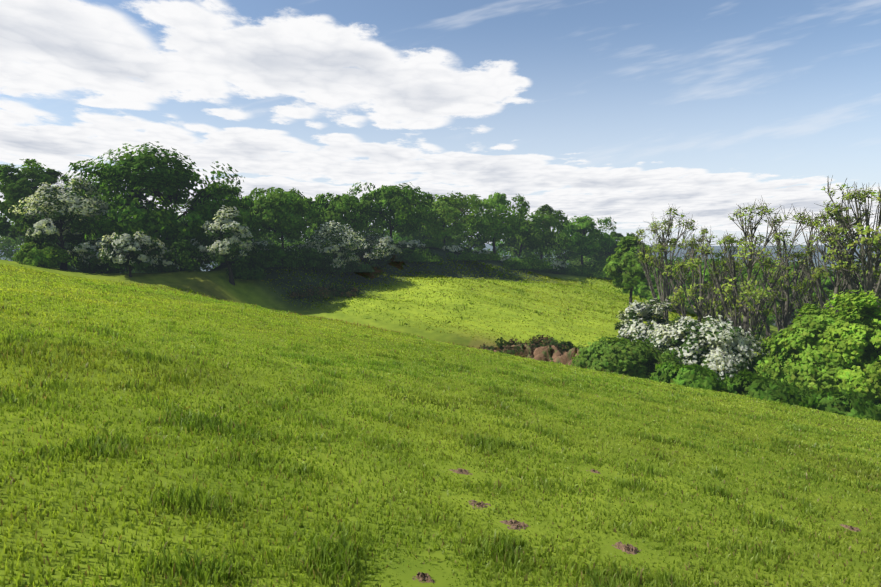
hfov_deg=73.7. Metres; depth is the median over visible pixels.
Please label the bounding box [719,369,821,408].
dark bush
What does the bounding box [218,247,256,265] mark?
dark bush
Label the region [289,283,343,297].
scrub
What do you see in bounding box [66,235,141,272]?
dark bush
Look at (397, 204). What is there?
oak
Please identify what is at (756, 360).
bush
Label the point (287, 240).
oak
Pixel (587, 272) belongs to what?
dark bush
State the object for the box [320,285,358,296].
scrub
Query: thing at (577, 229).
oak
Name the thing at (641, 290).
oak
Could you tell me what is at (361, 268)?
dark bush
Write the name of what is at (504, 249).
flowering bush
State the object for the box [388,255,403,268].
earth bank
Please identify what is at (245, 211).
oak
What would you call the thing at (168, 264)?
hawthorn
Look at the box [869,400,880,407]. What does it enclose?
dark bush
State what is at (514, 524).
molehill
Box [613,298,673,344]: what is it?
hawthorn
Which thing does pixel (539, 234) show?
light oak
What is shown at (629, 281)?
light oak
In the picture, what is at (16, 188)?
oak
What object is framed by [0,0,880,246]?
sky
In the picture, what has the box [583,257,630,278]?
bush
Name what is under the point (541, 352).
rock
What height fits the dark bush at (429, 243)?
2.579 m
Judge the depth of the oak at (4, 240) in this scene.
152.74 m
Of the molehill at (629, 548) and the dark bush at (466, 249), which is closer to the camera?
the molehill at (629, 548)
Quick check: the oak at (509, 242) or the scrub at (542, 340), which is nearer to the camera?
the scrub at (542, 340)
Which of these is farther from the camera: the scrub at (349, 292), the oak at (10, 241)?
the oak at (10, 241)
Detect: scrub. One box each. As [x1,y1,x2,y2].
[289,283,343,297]
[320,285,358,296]
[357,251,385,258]
[479,337,528,355]
[503,338,541,356]
[523,334,574,361]
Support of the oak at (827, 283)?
on the ground at (220, 287)
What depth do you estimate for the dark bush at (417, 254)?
96.28 m
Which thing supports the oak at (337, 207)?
on the ground at (220, 287)
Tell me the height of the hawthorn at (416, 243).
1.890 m
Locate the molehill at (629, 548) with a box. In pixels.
[612,541,639,554]
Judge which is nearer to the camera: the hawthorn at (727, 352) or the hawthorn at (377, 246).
the hawthorn at (727, 352)
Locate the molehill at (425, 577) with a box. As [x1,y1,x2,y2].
[412,571,434,582]
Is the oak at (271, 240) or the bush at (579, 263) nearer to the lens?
the oak at (271, 240)
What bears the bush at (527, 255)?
on the ground at (220, 287)
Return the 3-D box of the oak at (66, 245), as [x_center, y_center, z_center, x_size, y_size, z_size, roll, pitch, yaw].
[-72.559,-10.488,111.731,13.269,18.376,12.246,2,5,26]
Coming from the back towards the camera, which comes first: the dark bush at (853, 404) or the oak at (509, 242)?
the oak at (509, 242)
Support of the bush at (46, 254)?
on the ground at (220, 287)
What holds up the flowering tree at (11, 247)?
on the ground at (220, 287)
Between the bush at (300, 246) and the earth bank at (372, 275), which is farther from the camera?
the earth bank at (372, 275)
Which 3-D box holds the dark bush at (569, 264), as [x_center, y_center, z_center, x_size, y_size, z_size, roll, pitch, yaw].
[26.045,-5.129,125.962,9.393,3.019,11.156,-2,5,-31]
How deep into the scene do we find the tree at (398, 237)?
144.89 m
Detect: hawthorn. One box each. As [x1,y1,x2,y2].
[8,177,109,269]
[73,238,105,272]
[98,231,164,276]
[154,246,178,270]
[189,239,209,269]
[201,205,259,285]
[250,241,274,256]
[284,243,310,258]
[305,220,365,274]
[351,232,395,266]
[397,239,425,247]
[442,244,464,251]
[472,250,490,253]
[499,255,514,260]
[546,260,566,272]
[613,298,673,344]
[645,315,777,380]
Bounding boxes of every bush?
[11,258,79,271]
[12,241,69,267]
[54,251,84,272]
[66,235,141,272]
[107,253,157,272]
[132,234,213,272]
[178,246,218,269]
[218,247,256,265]
[236,241,307,267]
[274,240,326,246]
[289,243,336,268]
[336,262,374,273]
[390,247,442,261]
[397,239,450,247]
[446,251,502,262]
[449,242,471,251]
[493,254,555,269]
[537,259,571,271]
[559,263,582,273]
[565,264,609,277]
[571,335,683,379]
[589,262,610,277]
[650,362,733,391]
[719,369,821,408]
[743,353,795,377]
[753,303,880,402]
[789,289,880,401]
[792,385,880,421]
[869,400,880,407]
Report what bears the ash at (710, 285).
on the ground at (220, 287)
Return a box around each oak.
[0,159,82,246]
[0,215,14,259]
[0,222,47,261]
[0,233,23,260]
[36,199,70,251]
[52,141,246,248]
[55,190,121,241]
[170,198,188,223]
[187,185,260,264]
[231,195,277,248]
[241,187,325,248]
[252,231,293,245]
[288,203,344,242]
[311,193,370,247]
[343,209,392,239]
[347,182,436,241]
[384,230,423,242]
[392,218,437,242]
[417,191,480,244]
[445,211,488,250]
[461,192,529,252]
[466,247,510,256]
[487,216,545,257]
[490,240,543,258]
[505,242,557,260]
[512,204,571,261]
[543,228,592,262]
[555,215,615,266]
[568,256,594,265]
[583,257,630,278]
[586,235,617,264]
[590,231,640,265]
[603,235,655,302]
[627,260,694,303]
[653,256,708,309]
[676,258,751,317]
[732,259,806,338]
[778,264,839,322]
[784,265,864,314]
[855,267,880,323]
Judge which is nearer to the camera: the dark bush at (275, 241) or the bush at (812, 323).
the bush at (812, 323)
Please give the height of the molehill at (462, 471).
0.087 m
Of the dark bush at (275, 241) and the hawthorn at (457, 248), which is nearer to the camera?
the dark bush at (275, 241)
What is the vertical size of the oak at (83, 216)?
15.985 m
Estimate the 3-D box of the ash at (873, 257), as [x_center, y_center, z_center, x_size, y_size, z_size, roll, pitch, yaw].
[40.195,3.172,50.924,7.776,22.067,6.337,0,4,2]
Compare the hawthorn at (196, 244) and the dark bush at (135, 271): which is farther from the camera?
the dark bush at (135, 271)
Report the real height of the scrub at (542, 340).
4.490 m
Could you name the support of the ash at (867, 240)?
on the ground at (220, 287)
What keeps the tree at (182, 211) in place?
on the ground at (220, 287)
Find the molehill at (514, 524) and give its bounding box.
[499,519,530,530]
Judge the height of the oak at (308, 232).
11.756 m
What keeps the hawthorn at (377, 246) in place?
on the ground at (220, 287)
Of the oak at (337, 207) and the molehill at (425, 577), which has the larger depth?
the oak at (337, 207)
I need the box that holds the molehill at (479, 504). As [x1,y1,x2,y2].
[468,500,490,508]
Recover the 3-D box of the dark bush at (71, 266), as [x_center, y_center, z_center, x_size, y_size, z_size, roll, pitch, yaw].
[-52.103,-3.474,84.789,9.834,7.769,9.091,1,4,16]
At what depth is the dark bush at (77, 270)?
84.65 m
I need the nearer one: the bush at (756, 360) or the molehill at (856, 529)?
the molehill at (856, 529)
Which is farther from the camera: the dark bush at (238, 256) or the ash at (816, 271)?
the dark bush at (238, 256)
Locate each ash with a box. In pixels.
[633,203,705,319]
[660,226,735,344]
[683,195,803,348]
[686,233,762,322]
[739,206,830,337]
[780,203,876,315]
[800,175,880,319]
[861,229,880,304]
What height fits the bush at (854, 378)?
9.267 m
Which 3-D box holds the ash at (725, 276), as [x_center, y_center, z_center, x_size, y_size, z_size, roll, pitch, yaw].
[28.168,0.805,58.794,6.993,13.990,7.242,0,4,2]
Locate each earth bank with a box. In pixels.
[354,265,383,278]
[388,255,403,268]
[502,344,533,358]
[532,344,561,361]
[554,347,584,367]
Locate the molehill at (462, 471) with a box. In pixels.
[449,468,472,474]
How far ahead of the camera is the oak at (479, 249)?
158.83 m
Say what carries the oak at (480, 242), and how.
on the ground at (220, 287)
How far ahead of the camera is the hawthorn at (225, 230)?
68.92 m
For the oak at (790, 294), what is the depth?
79.23 m
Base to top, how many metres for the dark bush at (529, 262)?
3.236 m
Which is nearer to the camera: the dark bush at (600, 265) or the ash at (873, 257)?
the ash at (873, 257)
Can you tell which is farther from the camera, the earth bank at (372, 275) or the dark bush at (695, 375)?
the earth bank at (372, 275)
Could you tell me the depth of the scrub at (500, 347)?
50.50 m
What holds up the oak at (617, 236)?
on the ground at (220, 287)
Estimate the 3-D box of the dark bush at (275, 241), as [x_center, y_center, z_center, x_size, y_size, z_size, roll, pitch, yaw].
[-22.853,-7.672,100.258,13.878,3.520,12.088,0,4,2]
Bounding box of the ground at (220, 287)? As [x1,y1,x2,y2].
[0,243,880,586]
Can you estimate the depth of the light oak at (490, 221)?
115.89 m
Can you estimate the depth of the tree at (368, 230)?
123.71 m
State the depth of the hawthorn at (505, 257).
116.49 m
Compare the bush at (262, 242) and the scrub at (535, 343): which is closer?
the scrub at (535, 343)
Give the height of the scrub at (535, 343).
3.712 m
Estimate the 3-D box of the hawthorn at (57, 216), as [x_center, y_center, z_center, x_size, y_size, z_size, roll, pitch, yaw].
[-42.891,-7.780,66.851,9.806,11.198,9.586,0,4,2]
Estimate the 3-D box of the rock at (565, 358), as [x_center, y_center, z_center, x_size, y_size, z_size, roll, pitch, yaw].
[11.051,6.682,48.912,4.978,4.570,3.265,1,4,19]
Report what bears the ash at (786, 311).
on the ground at (220, 287)
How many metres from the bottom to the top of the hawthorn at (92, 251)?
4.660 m
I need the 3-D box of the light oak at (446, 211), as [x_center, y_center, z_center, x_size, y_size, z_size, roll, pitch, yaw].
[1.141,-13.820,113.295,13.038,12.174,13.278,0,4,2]
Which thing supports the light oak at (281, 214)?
on the ground at (220, 287)
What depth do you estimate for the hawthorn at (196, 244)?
70.10 m
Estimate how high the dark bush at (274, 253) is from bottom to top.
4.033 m
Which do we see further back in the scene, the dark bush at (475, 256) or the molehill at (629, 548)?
the dark bush at (475, 256)
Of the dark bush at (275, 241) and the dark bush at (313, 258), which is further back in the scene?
the dark bush at (275, 241)
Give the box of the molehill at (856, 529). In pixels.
[840,524,860,531]
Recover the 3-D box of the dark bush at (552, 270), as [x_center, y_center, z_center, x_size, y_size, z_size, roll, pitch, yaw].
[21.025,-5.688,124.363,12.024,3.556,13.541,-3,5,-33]
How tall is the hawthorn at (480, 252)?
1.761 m
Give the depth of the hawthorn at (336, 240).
84.16 m
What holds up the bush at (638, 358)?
on the ground at (220, 287)
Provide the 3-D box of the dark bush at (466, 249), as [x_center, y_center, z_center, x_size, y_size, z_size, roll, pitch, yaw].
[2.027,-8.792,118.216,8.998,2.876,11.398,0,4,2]
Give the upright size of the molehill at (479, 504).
0.087 m
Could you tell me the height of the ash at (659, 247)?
16.134 m
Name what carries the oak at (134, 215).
on the ground at (220, 287)
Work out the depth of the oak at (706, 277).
88.06 m

